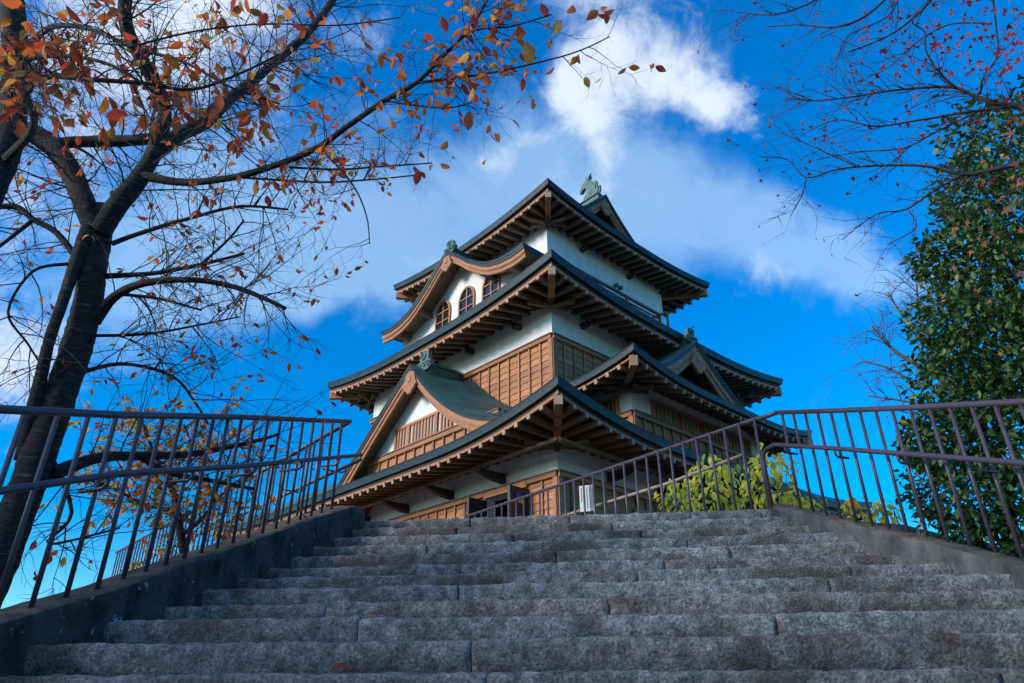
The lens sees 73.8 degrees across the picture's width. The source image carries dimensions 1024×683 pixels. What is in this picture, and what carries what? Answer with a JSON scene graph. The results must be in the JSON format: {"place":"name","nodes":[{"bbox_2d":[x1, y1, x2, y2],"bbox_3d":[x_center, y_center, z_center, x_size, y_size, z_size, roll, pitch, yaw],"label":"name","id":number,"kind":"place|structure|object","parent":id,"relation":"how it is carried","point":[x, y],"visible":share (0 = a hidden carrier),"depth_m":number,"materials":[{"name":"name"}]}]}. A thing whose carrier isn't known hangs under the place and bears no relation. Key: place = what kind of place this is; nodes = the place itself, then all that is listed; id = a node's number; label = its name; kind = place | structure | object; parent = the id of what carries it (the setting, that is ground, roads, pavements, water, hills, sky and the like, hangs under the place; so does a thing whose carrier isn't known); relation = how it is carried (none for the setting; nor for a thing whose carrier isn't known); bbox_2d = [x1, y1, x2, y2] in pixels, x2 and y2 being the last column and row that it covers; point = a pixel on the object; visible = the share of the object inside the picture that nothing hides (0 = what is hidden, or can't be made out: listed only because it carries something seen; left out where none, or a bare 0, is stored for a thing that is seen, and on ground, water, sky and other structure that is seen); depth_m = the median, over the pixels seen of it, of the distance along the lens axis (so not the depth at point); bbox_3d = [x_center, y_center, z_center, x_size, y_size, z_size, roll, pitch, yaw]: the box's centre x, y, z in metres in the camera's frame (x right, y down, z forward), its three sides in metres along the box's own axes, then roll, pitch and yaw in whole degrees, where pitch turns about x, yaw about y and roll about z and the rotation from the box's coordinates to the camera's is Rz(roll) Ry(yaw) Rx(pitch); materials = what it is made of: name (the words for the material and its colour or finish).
{"place":"outdoors","nodes":[
{"label":"outdoors","id":0,"kind":"place"},
{"bbox_2d":[0,0,1023,608],"label":"sky","id":1,"kind":"structure","parent":0,"point":[775,308],"materials":[{"name":"blue"}]},
{"bbox_2d":[868,522,1013,555],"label":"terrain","id":2,"kind":"structure","parent":0,"point":[902,527],"depth_m":8.00,"materials":[{"name":"plant"}]},
{"bbox_2d":[111,423,361,576],"bbox_3d":[-5.258,3.334,11.401,0.329,1.145,10.866,21,-34,-35],"label":"walkway railing","id":3,"kind":"object","parent":2,"relation":"on","point":[319,477],"visible":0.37,"depth_m":9.27,"materials":[{"name":"grey metal"}]},
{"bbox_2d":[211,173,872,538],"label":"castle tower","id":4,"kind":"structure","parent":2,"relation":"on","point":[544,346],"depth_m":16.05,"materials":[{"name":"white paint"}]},
{"bbox_2d":[392,410,452,450],"bbox_3d":[-2.101,2.053,15.954,0.063,0.580,2.300,23,-35,-37],"label":"lattice window","id":5,"kind":"structure","parent":4,"relation":"in","point":[435,422],"depth_m":16.01,"materials":[{"name":"brown wood"}]},
{"bbox_2d":[434,300,450,330],"bbox_3d":[-1.962,-0.671,19.375,0.049,1.100,0.700,23,-35,-37],"label":"arched window","id":6,"kind":"structure","parent":4,"relation":"in","point":[443,313],"depth_m":19.45,"materials":[{"name":"brown wood"}]},
{"bbox_2d":[458,286,475,315],"bbox_3d":[-1.242,-1.030,18.686,0.049,1.100,0.700,23,-35,-37],"label":"arched window","id":7,"kind":"structure","parent":4,"relation":"in","point":[467,299],"depth_m":18.77,"materials":[{"name":"brown wood"}]},
{"bbox_2d":[466,497,486,518],"bbox_3d":[-0.728,4.162,13.955,0.500,1.897,0.086,23,-35,-37],"label":"door","id":8,"kind":"structure","parent":4,"relation":"in","point":[473,504],"depth_m":14.26,"materials":[{"name":"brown wood"}]},
{"bbox_2d":[482,274,500,300],"bbox_3d":[-0.556,-1.372,18.029,0.049,1.100,0.700,23,-35,-37],"label":"arched window","id":9,"kind":"structure","parent":4,"relation":"in","point":[489,287],"depth_m":18.10,"materials":[{"name":"brown wood"}]},
{"bbox_2d":[508,484,528,516],"bbox_3d":[0.128,3.734,13.134,0.500,1.897,0.086,23,-35,-37],"label":"door","id":10,"kind":"structure","parent":4,"relation":"in","point":[514,492],"depth_m":13.41,"materials":[{"name":"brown wood"}]},
{"bbox_2d":[598,395,619,413],"bbox_3d":[1.968,1.510,14.795,0.063,0.470,0.900,23,-35,-37],"label":"lattice window","id":11,"kind":"structure","parent":4,"relation":"in","point":[612,403],"depth_m":14.65,"materials":[{"name":"brown wood"}]},
{"bbox_2d":[634,508,653,512],"bbox_3d":[3.003,4.107,14.546,1.100,0.940,0.063,23,-35,-37],"label":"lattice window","id":12,"kind":"structure","parent":4,"relation":"in","point":[635,509],"depth_m":14.51,"materials":[{"name":"brown wood"}]},
{"bbox_2d":[650,399,751,454],"bbox_3d":[4.506,2.093,15.919,4.080,0.490,0.063,23,-35,-37],"label":"lattice window","id":13,"kind":"structure","parent":4,"relation":"in","point":[659,410],"depth_m":15.67,"materials":[{"name":"brown wood"}]},
{"bbox_2d":[653,478,700,511],"bbox_3d":[2.440,2.525,9.854,0.630,1.083,0.701,18,-32,-31],"label":"shrub","id":14,"kind":"object","parent":2,"relation":"on","point":[682,493],"visible":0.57,"depth_m":9.96,"materials":[{"name":"green plant"}]},
{"bbox_2d":[684,454,748,511],"bbox_3d":[2.877,2.206,9.490,0.922,1.314,0.949,-3,-27,6],"label":"shrub","id":15,"kind":"object","parent":2,"relation":"on","point":[722,470],"visible":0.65,"depth_m":9.49,"materials":[{"name":"green plant"}]},
{"bbox_2d":[739,442,803,509],"bbox_3d":[3.392,1.952,8.957,0.827,1.271,0.813,5,-28,-10],"label":"shrub","id":16,"kind":"object","parent":2,"relation":"on","point":[762,501],"visible":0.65,"depth_m":8.94,"materials":[{"name":"green plant"}]},
{"bbox_2d":[789,495,828,511],"bbox_3d":[3.806,2.256,8.773,0.538,0.564,0.548,-3,-27,6],"label":"shrub","id":17,"kind":"object","parent":2,"relation":"on","point":[805,503],"visible":0.28,"depth_m":8.76,"materials":[{"name":"green plant"}]},
{"bbox_2d":[840,497,876,521],"bbox_3d":[4.318,2.223,8.512,0.419,0.576,0.419,-3,-27,6],"label":"shrub","id":18,"kind":"object","parent":2,"relation":"on","point":[857,505],"visible":0.38,"depth_m":8.56,"materials":[{"name":"green plant"}]},
{"bbox_2d":[862,498,907,523],"bbox_3d":[4.562,2.174,8.363,0.420,0.526,0.461,8,-29,-16],"label":"shrub","id":19,"kind":"object","parent":2,"relation":"on","point":[875,514],"visible":0.6,"depth_m":8.32,"materials":[{"name":"green plant"}]},
{"bbox_2d":[807,225,1015,525],"bbox_3d":[7.125,1.718,11.355,2.257,8.076,2.934,18,-32,-31],"label":"bare tree","id":20,"kind":"object","parent":2,"relation":"on","point":[894,350],"visible":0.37,"depth_m":12.36,"materials":[{"name":"brown plant"}]},
{"label":"ground","id":21,"kind":"structure","parent":0,"visible":0},
{"bbox_2d":[39,382,284,570],"bbox_3d":[-3.858,1.677,7.177,2.726,2.664,1.741,9,-29,-17],"label":"tree","id":22,"kind":"object","parent":21,"relation":"on","point":[181,539],"visible":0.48,"depth_m":7.33,"materials":[{"name":"orange plant"}]},
{"bbox_2d":[0,506,364,676],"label":"stair wall","id":23,"kind":"structure","parent":21,"relation":"on","point":[86,614],"depth_m":4.64,"materials":[{"name":"concrete"}]},
{"bbox_2d":[0,405,362,608],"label":"stair railing","id":24,"kind":"object","parent":23,"relation":"on","point":[36,484],"visible":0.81,"depth_m":4.70,"materials":[{"name":"grey metal"}]},
{"bbox_2d":[0,0,428,209],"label":"cherry tree","id":25,"kind":"object","parent":21,"relation":"on","point":[20,51],"visible":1,"depth_m":3.09,"materials":[{"name":"orange plant"}]},
{"bbox_2d":[0,0,665,608],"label":"cherry tree","id":26,"kind":"object","parent":21,"relation":"on","point":[86,276],"visible":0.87,"depth_m":5.67,"materials":[{"name":"brown plant"}]},
{"bbox_2d":[0,509,1023,682],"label":"stone staircase","id":27,"kind":"structure","parent":21,"relation":"on","point":[747,596],"depth_m":4.05,"materials":[{"name":"stone"}]},
{"bbox_2d":[333,663,348,669],"bbox_3d":[-0.808,1.535,3.224,0.078,0.033,0.046,-3,-27,6],"label":"fallen leaf","id":28,"kind":"object","parent":27,"relation":"on","point":[340,665],"visible":1,"depth_m":3.23,"materials":[{"name":"brown plant"}]},
{"bbox_2d":[366,611,379,616],"bbox_3d":[-0.812,1.588,3.979,0.078,0.033,0.046,-3,-27,6],"label":"fallen leaf","id":29,"kind":"object","parent":27,"relation":"on","point":[373,613],"visible":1,"depth_m":3.99,"materials":[{"name":"brown plant"}]},
{"bbox_2d":[464,410,775,517],"bbox_3d":[1.190,2.501,9.883,0.440,1.224,6.761,17,-32,-30],"label":"walkway railing","id":30,"kind":"object","parent":27,"relation":"on","point":[728,460],"visible":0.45,"depth_m":8.80,"materials":[{"name":"brown metal"}]},
{"bbox_2d":[579,485,593,511],"bbox_3d":[1.097,2.284,9.948,0.230,0.380,0.014,-11,-29,20],"label":"notice board","id":31,"kind":"object","parent":30,"relation":"attached to","point":[589,497],"visible":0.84,"depth_m":9.95,"materials":[{"name":"white"}]},
{"bbox_2d":[688,0,1023,303],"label":"maple tree","id":32,"kind":"object","parent":21,"relation":"on","point":[1006,105],"visible":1,"depth_m":5.59,"materials":[{"name":"red plant"}]},
{"bbox_2d":[769,504,1023,588],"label":"stair wall","id":33,"kind":"structure","parent":21,"relation":"on","point":[910,548],"depth_m":5.42,"materials":[{"name":"concrete"}]},
{"bbox_2d":[761,398,1023,558],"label":"stair railing","id":34,"kind":"object","parent":33,"relation":"on","point":[988,459],"visible":0.96,"depth_m":5.58,"materials":[{"name":"grey metal"}]},
{"bbox_2d":[891,74,1023,557],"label":"evergreen tree","id":35,"kind":"object","parent":21,"relation":"on","point":[984,379],"visible":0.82,"depth_m":7.25,"materials":[{"name":"green plant"}]}
]}

